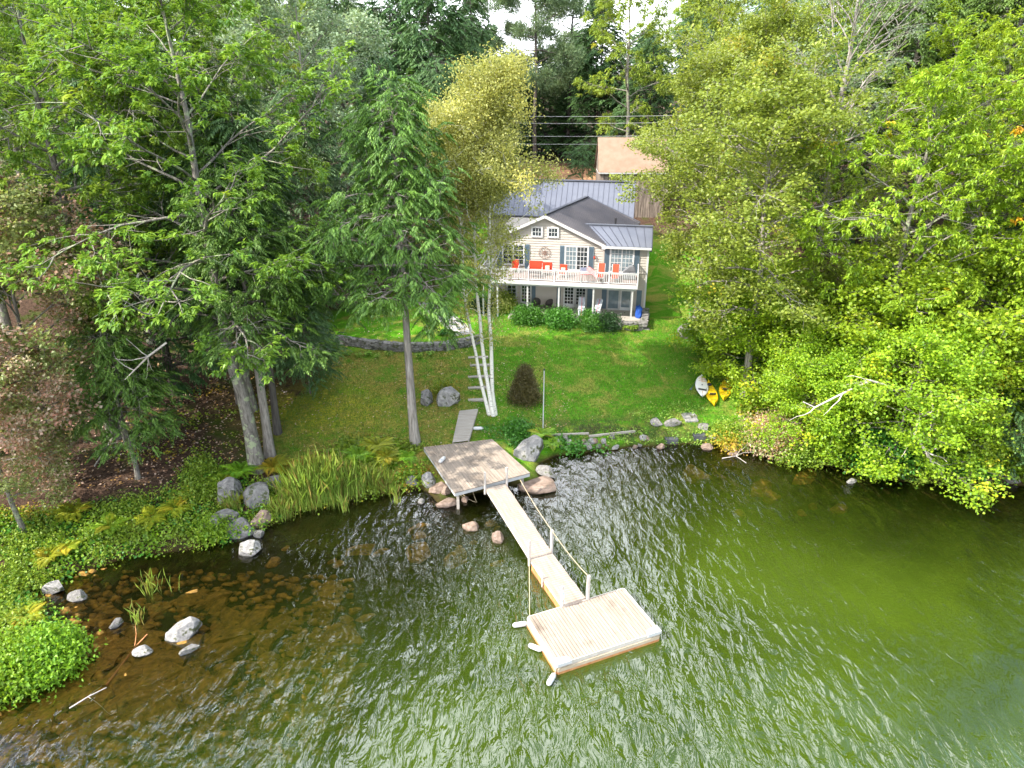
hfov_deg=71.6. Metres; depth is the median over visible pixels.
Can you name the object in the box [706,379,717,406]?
kayak
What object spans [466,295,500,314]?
shrub
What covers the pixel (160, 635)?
sunken stone
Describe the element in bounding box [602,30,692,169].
hemlock tree
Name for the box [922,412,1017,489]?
shrub
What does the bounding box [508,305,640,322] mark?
patio
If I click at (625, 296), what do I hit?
door
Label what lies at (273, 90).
hemlock tree
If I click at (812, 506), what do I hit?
sunken stone
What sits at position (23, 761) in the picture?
sunken stone
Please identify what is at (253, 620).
sunken stone
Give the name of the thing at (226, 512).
boulder
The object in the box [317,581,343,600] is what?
sunken stone
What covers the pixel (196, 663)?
sunken stone
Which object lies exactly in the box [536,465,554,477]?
boulder
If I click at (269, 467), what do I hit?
fern
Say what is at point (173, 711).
sunken stone
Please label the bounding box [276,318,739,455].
lawn grass
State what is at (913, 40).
hemlock tree
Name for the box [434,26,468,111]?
hemlock tree
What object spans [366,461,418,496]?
reed clump
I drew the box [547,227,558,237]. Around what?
window
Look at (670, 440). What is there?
dark block
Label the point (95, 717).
sunken stone
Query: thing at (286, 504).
reed clump
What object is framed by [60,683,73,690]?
sunken stone
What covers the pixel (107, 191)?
oak tree
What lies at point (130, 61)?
oak tree
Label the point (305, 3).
oak tree
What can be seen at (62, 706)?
sunken stone
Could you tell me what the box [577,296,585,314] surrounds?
folding chair
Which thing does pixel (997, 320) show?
maple tree
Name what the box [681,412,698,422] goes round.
stone step
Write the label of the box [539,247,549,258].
wheel ornament
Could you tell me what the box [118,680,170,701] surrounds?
sunken stone
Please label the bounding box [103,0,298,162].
silver maple tree
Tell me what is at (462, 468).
lakeside platform
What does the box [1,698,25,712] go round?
sunken stone
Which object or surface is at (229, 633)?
sunken stone
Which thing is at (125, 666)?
sunken stone
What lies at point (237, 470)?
fern
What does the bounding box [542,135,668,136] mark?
power line
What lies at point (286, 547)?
sunken stone
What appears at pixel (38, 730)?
sunken stone
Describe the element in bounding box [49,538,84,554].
fern
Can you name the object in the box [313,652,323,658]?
sunken stone
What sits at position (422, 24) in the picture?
hemlock tree
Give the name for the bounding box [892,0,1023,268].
hemlock tree
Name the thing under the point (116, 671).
branch
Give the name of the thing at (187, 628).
boulder
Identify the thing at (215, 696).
sunken stone
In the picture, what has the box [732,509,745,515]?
sunken stone
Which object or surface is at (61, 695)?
sunken stone
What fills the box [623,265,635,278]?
covered grill
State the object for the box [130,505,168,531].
fern
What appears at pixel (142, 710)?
sunken stone
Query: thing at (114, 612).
sunken stone
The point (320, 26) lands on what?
silver maple tree
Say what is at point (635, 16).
sky
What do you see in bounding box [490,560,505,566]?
sunken stone
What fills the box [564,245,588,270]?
patio door
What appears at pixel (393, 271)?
hemlock tree
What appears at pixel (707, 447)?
boulder
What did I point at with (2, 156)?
oak tree
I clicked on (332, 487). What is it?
reed clump
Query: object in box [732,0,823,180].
hemlock tree
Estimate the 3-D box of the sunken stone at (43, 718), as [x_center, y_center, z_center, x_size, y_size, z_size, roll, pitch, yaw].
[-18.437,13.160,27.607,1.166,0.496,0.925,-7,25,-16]
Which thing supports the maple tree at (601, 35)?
on the ground at (596, 502)
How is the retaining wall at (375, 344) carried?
on the ground at (596, 502)
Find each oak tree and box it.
[0,0,119,224]
[0,0,156,343]
[0,0,191,440]
[0,0,361,474]
[0,1,99,258]
[0,19,79,351]
[0,91,25,454]
[42,0,331,412]
[228,0,320,199]
[264,0,340,129]
[278,0,339,145]
[327,0,388,109]
[357,5,401,93]
[551,25,598,63]
[630,35,668,121]
[656,4,705,126]
[688,0,757,131]
[879,0,1020,199]
[980,0,1021,129]
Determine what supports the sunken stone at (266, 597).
on the ground at (596, 502)
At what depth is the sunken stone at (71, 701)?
28.47 m
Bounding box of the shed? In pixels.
[594,137,667,217]
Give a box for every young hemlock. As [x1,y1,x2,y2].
[248,292,335,376]
[271,316,353,396]
[972,389,1023,481]
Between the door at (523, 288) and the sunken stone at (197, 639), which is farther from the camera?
the door at (523, 288)
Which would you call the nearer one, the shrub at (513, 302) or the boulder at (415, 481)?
the boulder at (415, 481)
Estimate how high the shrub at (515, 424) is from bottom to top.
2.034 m
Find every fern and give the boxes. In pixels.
[0,601,48,629]
[28,544,66,569]
[48,498,98,523]
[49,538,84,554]
[87,511,130,535]
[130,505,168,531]
[157,496,193,519]
[206,471,234,487]
[219,461,257,479]
[221,493,243,507]
[254,453,293,474]
[339,445,374,463]
[359,437,396,455]
[374,447,401,467]
[397,450,418,466]
[527,427,555,437]
[543,437,562,450]
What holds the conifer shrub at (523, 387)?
on the ground at (596, 502)
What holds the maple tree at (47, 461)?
on the ground at (596, 502)
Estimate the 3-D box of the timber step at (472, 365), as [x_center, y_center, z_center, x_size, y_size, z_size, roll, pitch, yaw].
[-2.484,-1.434,55.220,1.568,0.170,0.320,-2,24,-5]
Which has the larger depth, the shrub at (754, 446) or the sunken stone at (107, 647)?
the shrub at (754, 446)
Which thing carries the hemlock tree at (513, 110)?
on the ground at (596, 502)
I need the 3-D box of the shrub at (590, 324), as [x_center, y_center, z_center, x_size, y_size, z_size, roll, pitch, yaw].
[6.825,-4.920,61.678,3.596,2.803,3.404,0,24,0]
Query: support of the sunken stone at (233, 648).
on the ground at (596, 502)
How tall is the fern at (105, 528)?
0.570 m
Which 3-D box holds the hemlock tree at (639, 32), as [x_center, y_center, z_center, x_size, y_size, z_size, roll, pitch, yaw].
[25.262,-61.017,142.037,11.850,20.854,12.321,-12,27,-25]
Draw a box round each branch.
[69,678,113,716]
[93,273,147,320]
[105,625,166,685]
[113,341,166,379]
[722,443,748,462]
[789,376,886,420]
[901,419,946,476]
[917,388,944,436]
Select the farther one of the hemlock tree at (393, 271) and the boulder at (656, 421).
the hemlock tree at (393, 271)
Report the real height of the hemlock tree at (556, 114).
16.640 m
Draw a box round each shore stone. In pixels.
[584,441,591,449]
[588,438,594,444]
[639,434,646,440]
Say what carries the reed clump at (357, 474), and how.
on the ground at (596, 502)
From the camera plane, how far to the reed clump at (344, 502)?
40.09 m
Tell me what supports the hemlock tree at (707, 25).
on the ground at (596, 502)
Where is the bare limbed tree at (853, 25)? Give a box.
[778,0,958,266]
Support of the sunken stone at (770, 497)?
on the ground at (596, 502)
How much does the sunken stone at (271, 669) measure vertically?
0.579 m
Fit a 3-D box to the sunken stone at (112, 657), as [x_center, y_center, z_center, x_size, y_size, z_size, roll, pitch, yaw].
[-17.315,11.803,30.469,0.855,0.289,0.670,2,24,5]
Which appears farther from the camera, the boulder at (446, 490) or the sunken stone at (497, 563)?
the boulder at (446, 490)
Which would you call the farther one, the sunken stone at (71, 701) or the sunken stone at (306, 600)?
the sunken stone at (306, 600)
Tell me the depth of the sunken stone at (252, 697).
29.34 m
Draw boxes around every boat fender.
[438,456,445,462]
[473,426,483,429]
[512,621,526,627]
[528,643,542,651]
[546,672,555,685]
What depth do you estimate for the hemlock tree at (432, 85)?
68.08 m
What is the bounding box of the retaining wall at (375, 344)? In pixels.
[337,334,483,352]
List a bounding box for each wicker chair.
[533,297,540,306]
[545,299,552,307]
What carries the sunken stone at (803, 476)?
on the ground at (596, 502)
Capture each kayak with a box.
[695,374,708,396]
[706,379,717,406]
[719,377,731,400]
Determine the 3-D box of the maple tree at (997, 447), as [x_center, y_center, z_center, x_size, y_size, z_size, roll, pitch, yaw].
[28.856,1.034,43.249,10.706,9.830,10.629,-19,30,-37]
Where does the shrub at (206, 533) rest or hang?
on the ground at (596, 502)
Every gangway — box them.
[484,467,553,565]
[531,554,590,607]
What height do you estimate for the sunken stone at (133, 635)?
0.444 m
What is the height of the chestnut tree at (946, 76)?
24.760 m
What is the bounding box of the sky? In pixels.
[60,0,1023,73]
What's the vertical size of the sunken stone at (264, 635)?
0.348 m
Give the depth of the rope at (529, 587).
33.83 m
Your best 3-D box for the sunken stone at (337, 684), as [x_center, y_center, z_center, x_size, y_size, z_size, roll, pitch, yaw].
[-7.646,12.914,30.364,1.300,0.591,1.806,8,25,17]
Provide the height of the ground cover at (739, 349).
2.903 m
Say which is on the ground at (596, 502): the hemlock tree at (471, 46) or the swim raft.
the hemlock tree at (471, 46)
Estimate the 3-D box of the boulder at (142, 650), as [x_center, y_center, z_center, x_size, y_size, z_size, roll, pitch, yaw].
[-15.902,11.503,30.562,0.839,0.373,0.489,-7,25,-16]
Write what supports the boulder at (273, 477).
on the ground at (596, 502)
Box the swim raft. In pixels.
[527,588,661,674]
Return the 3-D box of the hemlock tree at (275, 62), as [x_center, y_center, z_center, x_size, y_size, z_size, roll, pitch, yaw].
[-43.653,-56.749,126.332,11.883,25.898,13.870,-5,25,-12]
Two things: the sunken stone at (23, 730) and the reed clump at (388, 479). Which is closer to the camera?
the sunken stone at (23, 730)
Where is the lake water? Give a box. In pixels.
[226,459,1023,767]
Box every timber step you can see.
[468,356,487,358]
[468,375,489,377]
[468,386,485,388]
[468,398,483,401]
[470,363,489,366]
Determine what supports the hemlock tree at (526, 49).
on the ground at (596, 502)
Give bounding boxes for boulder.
[41,580,63,593]
[67,589,87,602]
[109,617,123,629]
[132,644,153,656]
[134,669,167,686]
[146,705,163,726]
[165,616,201,641]
[176,589,207,606]
[179,644,200,655]
[203,517,221,528]
[210,508,238,522]
[217,477,242,506]
[227,517,255,540]
[239,539,260,557]
[243,482,268,508]
[250,509,270,528]
[253,530,263,537]
[265,475,285,490]
[345,544,375,555]
[406,475,417,485]
[418,498,424,504]
[420,389,432,405]
[421,472,435,487]
[429,482,444,493]
[436,386,460,406]
[436,497,456,508]
[441,483,450,494]
[461,496,468,502]
[462,521,478,531]
[492,531,503,544]
[513,435,543,461]
[517,476,555,494]
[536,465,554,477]
[650,417,662,426]
[656,443,664,449]
[664,418,681,426]
[677,325,690,338]
[697,423,708,429]
[701,443,712,450]
[729,451,739,455]
[830,503,847,514]
[846,478,856,483]
[1004,473,1020,483]
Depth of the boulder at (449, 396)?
49.17 m
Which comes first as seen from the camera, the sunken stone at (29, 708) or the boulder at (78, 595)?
the sunken stone at (29, 708)
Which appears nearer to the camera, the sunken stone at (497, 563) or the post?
the post
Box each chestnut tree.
[766,12,1023,372]
[819,0,1023,310]
[897,67,1023,398]
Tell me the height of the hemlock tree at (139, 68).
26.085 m
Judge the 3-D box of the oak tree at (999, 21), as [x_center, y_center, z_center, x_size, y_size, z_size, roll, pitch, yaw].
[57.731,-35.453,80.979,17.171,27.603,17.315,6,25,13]
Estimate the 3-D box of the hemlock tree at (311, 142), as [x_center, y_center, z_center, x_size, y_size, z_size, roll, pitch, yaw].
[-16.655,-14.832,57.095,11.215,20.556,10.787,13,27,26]
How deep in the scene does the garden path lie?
59.59 m
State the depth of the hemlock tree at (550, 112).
121.18 m
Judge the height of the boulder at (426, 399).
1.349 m
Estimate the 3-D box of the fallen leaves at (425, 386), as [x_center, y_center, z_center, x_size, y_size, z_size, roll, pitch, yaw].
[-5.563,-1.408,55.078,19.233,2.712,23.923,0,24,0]
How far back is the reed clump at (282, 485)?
39.89 m
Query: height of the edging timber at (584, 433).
0.215 m
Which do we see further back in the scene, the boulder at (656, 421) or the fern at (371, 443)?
the boulder at (656, 421)
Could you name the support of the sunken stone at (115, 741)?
on the ground at (596, 502)
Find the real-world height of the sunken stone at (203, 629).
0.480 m
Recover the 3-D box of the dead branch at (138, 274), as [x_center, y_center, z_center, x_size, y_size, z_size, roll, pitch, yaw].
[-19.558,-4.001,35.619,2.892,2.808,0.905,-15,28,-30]
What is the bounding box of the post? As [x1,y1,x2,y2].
[561,591,563,605]
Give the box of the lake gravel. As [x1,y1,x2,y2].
[0,567,358,767]
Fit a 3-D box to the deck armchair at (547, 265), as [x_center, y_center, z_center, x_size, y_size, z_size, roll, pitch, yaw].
[3.167,-10.297,63.548,1.010,1.120,0.610,0,24,1]
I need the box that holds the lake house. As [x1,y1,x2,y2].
[480,178,652,317]
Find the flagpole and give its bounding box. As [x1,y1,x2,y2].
[542,369,544,427]
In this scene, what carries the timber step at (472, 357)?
on the ground at (596, 502)
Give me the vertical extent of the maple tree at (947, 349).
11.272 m
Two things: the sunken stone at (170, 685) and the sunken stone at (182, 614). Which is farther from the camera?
the sunken stone at (182, 614)
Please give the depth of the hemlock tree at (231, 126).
39.29 m
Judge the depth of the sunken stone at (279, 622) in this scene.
32.92 m
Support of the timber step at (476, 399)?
on the ground at (596, 502)
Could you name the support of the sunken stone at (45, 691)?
on the ground at (596, 502)
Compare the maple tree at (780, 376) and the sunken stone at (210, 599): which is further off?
the maple tree at (780, 376)
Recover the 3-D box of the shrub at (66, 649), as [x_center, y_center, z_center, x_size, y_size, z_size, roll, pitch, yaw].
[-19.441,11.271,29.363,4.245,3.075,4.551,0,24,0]
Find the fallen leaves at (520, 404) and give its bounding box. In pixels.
[468,364,571,441]
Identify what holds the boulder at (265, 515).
on the ground at (596, 502)
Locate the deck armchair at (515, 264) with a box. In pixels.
[511,259,519,272]
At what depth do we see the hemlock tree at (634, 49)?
102.42 m
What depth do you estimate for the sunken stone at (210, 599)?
34.03 m
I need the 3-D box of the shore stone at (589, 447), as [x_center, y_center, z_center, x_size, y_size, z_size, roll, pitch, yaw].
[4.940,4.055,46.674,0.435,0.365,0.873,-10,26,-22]
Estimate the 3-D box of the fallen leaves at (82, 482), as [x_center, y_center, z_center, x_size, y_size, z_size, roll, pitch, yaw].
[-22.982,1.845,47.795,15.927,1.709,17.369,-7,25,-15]
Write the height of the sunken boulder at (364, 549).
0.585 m
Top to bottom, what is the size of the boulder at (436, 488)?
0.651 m
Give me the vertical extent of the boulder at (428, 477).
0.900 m
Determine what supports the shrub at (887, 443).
on the ground at (596, 502)
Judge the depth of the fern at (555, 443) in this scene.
46.08 m
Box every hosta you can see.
[440,328,448,335]
[622,324,638,330]
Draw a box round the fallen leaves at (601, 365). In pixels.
[537,325,709,419]
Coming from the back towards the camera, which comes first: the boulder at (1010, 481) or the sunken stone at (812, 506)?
the boulder at (1010, 481)
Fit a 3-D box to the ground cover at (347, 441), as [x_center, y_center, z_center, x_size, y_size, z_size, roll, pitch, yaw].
[-9.562,5.031,43.389,9.687,1.992,6.803,-10,26,-22]
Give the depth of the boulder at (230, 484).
39.58 m
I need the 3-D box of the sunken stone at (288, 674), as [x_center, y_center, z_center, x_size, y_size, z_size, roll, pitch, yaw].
[-9.676,12.524,30.560,1.093,0.636,2.157,15,28,30]
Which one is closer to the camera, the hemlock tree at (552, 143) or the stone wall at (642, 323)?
the stone wall at (642, 323)
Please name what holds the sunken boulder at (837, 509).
on the ground at (596, 502)
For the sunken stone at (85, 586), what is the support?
on the ground at (596, 502)
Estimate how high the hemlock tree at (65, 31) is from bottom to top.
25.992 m
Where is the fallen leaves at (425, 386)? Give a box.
[295,312,567,450]
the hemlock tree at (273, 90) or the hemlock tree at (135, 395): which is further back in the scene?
the hemlock tree at (273, 90)
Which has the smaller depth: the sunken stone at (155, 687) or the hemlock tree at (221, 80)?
the sunken stone at (155, 687)
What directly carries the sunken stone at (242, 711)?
on the ground at (596, 502)
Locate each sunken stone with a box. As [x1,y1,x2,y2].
[0,716,17,734]
[0,716,18,723]
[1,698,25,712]
[8,736,41,755]
[9,725,30,736]
[12,694,25,708]
[15,757,38,764]
[16,712,28,720]
[23,702,39,712]
[23,708,56,732]
[30,687,61,704]
[31,726,44,735]
[33,689,55,710]
[36,682,57,695]
[42,690,70,706]
[44,728,95,757]
[52,701,70,714]
[55,703,103,735]
[58,712,66,721]
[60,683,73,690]
[62,676,90,690]
[66,685,82,696]
[68,690,80,705]
[68,719,112,738]
[71,666,100,679]
[74,686,98,708]
[78,584,91,589]
[81,621,94,627]
[88,714,98,722]
[89,678,110,686]
[93,605,115,611]
[93,636,112,643]
[93,686,115,703]
[94,658,113,670]
[98,642,112,655]
[100,684,117,689]
[102,652,120,664]
[103,609,123,615]
[103,702,116,715]
[104,627,119,637]
[104,663,132,678]
[108,739,119,744]
[110,716,137,737]
[111,666,143,688]
[116,682,129,695]
[116,690,150,717]
[118,640,129,653]
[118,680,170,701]
[120,624,155,634]
[122,712,146,731]
[124,640,132,643]
[126,635,162,664]
[127,625,153,639]
[128,640,137,648]
[133,707,146,713]
[134,648,165,664]
[136,631,152,638]
[137,630,165,642]
[142,694,187,728]
[149,604,173,617]
[149,692,181,732]
[151,679,177,703]
[153,649,191,666]
[164,626,210,638]
[166,634,203,655]
[167,599,175,604]
[174,679,196,701]
[178,611,186,617]
[179,733,190,741]
[183,674,215,706]
[189,659,204,667]
[191,696,220,709]
[192,643,205,660]
[192,673,201,679]
[193,602,205,611]
[197,643,223,665]
[201,590,233,607]
[203,633,211,641]
[205,625,251,646]
[206,597,229,615]
[208,621,224,633]
[208,666,239,692]
[212,692,224,698]
[214,635,255,661]
[219,607,245,625]
[223,659,232,663]
[233,703,252,720]
[239,608,272,631]
[241,691,262,703]
[249,637,274,655]
[249,701,262,713]
[250,634,267,643]
[257,651,278,662]
[260,593,272,601]
[260,662,266,670]
[262,660,280,679]
[264,556,281,568]
[265,660,310,695]
[267,614,295,630]
[268,632,277,640]
[275,628,284,637]
[281,545,289,550]
[285,611,293,615]
[285,635,303,642]
[285,642,304,659]
[293,585,302,592]
[296,701,313,717]
[300,597,312,603]
[303,633,319,645]
[307,655,324,670]
[311,602,320,611]
[312,602,337,622]
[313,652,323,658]
[316,624,360,648]
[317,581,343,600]
[318,670,355,702]
[319,598,328,602]
[325,633,365,652]
[327,558,336,563]
[327,662,346,675]
[332,560,343,567]
[340,614,353,624]
[341,683,355,695]
[346,593,353,598]
[346,657,358,665]
[348,607,361,615]
[349,663,368,674]
[355,613,375,622]
[371,548,389,556]
[405,542,430,563]
[407,522,430,534]
[411,531,425,540]
[443,548,466,568]
[485,519,497,526]
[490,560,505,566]
[681,464,710,484]
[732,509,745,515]
[750,479,771,496]
[762,488,780,504]
[792,469,816,484]
[797,509,806,516]
[808,503,816,509]
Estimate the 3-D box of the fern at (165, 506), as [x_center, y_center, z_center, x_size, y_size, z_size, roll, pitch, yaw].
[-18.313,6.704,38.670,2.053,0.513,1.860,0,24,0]
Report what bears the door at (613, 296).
in the lake house
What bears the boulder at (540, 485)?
on the ground at (596, 502)
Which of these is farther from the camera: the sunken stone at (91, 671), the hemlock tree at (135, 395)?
the hemlock tree at (135, 395)
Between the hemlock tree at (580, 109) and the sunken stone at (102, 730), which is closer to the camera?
the sunken stone at (102, 730)
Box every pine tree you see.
[454,0,531,111]
[490,0,589,165]
[525,0,616,158]
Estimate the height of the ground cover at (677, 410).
1.562 m
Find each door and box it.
[520,286,531,304]
[563,288,574,307]
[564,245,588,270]
[574,288,586,307]
[606,290,619,309]
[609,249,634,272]
[619,290,631,310]
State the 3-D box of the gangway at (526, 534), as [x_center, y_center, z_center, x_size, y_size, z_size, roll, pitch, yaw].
[0.286,6.911,37.890,1.460,2.150,6.070,-10,26,-21]
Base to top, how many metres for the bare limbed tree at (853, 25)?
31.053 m
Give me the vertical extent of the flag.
1.662 m
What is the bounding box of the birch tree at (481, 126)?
[367,37,570,416]
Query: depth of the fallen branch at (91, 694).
28.32 m
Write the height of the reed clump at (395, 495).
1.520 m
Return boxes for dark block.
[665,436,678,443]
[692,433,705,440]
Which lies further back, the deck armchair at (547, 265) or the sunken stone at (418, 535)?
the deck armchair at (547, 265)
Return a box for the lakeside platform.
[423,439,529,514]
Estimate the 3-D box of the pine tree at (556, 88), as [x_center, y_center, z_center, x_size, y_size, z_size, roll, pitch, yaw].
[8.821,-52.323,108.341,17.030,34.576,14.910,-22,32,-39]
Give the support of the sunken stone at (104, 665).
on the ground at (596, 502)
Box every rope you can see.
[520,480,586,574]
[529,559,529,615]
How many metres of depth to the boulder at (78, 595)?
33.62 m
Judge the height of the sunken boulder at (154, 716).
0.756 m
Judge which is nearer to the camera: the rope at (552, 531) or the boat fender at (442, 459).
the rope at (552, 531)
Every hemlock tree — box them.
[0,2,87,202]
[3,0,124,167]
[42,71,182,283]
[45,318,192,479]
[46,19,248,408]
[53,287,159,443]
[64,0,173,207]
[112,47,314,404]
[143,133,344,458]
[155,91,344,435]
[159,28,270,194]
[166,9,272,102]
[232,21,298,145]
[239,10,291,102]
[262,59,382,319]
[288,64,497,446]
[290,0,385,199]
[291,0,335,146]
[340,49,443,286]
[350,0,433,191]
[369,0,444,147]
[384,0,479,145]
[408,57,471,256]
[425,30,517,155]
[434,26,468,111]
[440,0,494,156]
[440,0,514,177]
[487,37,532,154]
[506,45,550,154]
[513,53,544,138]
[514,50,577,156]
[522,45,584,149]
[536,58,592,153]
[541,37,600,140]
[551,43,622,156]
[560,137,596,179]
[564,5,636,160]
[565,22,599,107]
[579,30,657,159]
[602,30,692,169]
[614,20,664,122]
[617,20,678,139]
[668,0,728,121]
[669,1,739,160]
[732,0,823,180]
[734,0,799,84]
[776,29,914,247]
[787,10,837,123]
[801,0,999,265]
[818,0,852,72]
[824,0,885,137]
[843,17,975,230]
[875,1,943,199]
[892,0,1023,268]
[942,123,1023,275]
[971,175,1023,309]
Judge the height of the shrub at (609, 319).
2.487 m
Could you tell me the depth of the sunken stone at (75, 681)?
29.25 m
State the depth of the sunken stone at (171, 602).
33.88 m
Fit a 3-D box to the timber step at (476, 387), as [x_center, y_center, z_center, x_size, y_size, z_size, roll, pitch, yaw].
[-2.476,0.298,52.029,1.493,0.170,0.320,-3,24,-7]
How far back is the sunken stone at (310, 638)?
32.16 m
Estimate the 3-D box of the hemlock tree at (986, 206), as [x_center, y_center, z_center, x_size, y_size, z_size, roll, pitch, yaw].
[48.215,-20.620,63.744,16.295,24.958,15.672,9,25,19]
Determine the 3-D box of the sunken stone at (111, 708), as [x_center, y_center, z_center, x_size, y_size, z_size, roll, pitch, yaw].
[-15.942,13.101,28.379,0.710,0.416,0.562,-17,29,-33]
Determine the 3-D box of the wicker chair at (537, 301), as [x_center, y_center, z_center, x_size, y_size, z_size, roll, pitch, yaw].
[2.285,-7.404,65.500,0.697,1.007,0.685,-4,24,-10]
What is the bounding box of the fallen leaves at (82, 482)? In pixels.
[12,364,292,489]
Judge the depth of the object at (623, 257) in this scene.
63.50 m
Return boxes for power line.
[528,115,674,116]
[534,122,669,123]
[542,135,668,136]
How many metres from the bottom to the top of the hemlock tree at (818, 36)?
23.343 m
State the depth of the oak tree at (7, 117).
61.29 m
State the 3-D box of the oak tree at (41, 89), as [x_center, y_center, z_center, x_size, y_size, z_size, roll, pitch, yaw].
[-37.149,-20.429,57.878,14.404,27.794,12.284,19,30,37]
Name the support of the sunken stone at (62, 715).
on the ground at (596, 502)
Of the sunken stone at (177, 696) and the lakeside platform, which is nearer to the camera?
the sunken stone at (177, 696)
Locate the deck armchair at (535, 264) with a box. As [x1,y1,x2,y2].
[528,260,542,274]
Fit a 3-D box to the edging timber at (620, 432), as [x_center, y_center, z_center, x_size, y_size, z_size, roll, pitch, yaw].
[6.742,3.350,47.780,3.274,0.167,0.140,-5,24,-11]
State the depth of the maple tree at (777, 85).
42.88 m
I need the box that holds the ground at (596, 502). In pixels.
[0,74,1023,767]
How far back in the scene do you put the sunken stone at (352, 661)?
31.41 m
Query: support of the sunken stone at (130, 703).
on the ground at (596, 502)
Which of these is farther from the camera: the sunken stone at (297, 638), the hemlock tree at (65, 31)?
the hemlock tree at (65, 31)
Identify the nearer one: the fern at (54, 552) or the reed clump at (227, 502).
the fern at (54, 552)
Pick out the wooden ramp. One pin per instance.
(466, 419)
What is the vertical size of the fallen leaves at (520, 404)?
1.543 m
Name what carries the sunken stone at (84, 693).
on the ground at (596, 502)
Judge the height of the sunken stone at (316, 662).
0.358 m
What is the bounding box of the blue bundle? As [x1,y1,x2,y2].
[635,305,642,318]
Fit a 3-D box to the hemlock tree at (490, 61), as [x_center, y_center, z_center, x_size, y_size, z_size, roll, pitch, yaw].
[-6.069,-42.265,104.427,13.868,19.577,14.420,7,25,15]
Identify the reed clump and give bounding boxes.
[124,599,144,626]
[134,567,180,598]
[215,490,249,511]
[264,494,300,522]
[265,470,306,508]
[269,455,328,514]
[278,444,350,501]
[300,455,356,511]
[323,456,367,499]
[335,492,348,512]
[343,463,380,500]
[352,455,389,492]
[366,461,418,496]
[389,484,405,505]
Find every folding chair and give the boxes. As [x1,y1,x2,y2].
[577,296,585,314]
[594,298,602,313]
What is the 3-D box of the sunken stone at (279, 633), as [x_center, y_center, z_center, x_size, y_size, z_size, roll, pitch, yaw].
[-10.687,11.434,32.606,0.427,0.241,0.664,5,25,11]
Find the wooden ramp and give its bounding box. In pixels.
[452,409,477,443]
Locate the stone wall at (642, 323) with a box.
[602,308,649,330]
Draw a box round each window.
[502,243,524,265]
[506,285,516,297]
[531,226,542,237]
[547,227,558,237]
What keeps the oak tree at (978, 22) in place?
on the ground at (596, 502)
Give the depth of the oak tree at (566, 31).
136.33 m
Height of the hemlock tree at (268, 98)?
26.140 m
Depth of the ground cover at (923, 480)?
44.29 m
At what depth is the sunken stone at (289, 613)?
33.58 m
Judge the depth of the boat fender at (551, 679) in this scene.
28.97 m
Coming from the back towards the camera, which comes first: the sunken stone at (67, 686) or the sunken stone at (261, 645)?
the sunken stone at (261, 645)
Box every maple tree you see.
[0,157,158,484]
[0,322,82,532]
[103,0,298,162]
[212,0,396,301]
[572,0,676,138]
[609,20,818,317]
[650,0,770,188]
[657,27,920,398]
[662,247,844,411]
[665,0,876,294]
[717,274,881,415]
[737,327,898,468]
[748,0,886,230]
[756,239,1023,452]
[788,313,1019,514]
[846,224,1023,424]
[887,322,1023,479]
[927,278,1023,484]
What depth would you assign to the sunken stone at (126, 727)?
27.62 m
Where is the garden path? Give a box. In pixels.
[419,304,469,335]
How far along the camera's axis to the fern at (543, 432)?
46.80 m
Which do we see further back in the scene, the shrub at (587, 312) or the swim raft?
the shrub at (587, 312)
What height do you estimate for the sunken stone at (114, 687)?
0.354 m
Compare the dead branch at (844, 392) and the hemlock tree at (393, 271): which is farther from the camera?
the hemlock tree at (393, 271)
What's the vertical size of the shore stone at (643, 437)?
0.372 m
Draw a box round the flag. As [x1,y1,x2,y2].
[580,267,596,282]
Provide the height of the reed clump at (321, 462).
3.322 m
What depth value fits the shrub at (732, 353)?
56.64 m
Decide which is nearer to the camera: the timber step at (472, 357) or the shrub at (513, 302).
the timber step at (472, 357)
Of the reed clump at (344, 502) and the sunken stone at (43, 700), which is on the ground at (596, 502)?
the sunken stone at (43, 700)
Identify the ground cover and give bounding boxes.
[0,449,296,714]
[112,380,286,463]
[277,428,437,516]
[479,419,610,459]
[603,401,723,447]
[681,295,807,401]
[715,393,1023,490]
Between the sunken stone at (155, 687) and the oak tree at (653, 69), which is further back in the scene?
the oak tree at (653, 69)
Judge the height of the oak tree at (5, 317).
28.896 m
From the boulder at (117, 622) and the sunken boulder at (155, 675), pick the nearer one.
the sunken boulder at (155, 675)
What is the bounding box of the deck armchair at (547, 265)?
[542,262,552,275]
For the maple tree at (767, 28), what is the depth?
58.08 m
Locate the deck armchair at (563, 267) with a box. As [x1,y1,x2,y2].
[557,264,567,277]
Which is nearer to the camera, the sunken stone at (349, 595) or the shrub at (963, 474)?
the sunken stone at (349, 595)
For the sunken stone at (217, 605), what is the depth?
33.69 m
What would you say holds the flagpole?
on the ground at (596, 502)
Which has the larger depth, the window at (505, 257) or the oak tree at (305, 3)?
the oak tree at (305, 3)
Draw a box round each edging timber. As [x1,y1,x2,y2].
[546,432,588,436]
[589,430,635,437]
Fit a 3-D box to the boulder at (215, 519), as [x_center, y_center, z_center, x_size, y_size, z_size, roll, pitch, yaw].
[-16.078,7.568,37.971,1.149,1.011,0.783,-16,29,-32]
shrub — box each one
[0,612,107,709]
[0,613,78,710]
[181,504,238,550]
[425,369,460,397]
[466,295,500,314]
[487,286,522,313]
[495,412,538,439]
[504,362,547,410]
[505,299,547,327]
[540,305,580,331]
[575,313,610,333]
[576,307,599,319]
[594,310,624,334]
[695,334,744,360]
[703,413,760,461]
[727,405,812,463]
[763,418,835,472]
[831,414,939,489]
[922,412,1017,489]

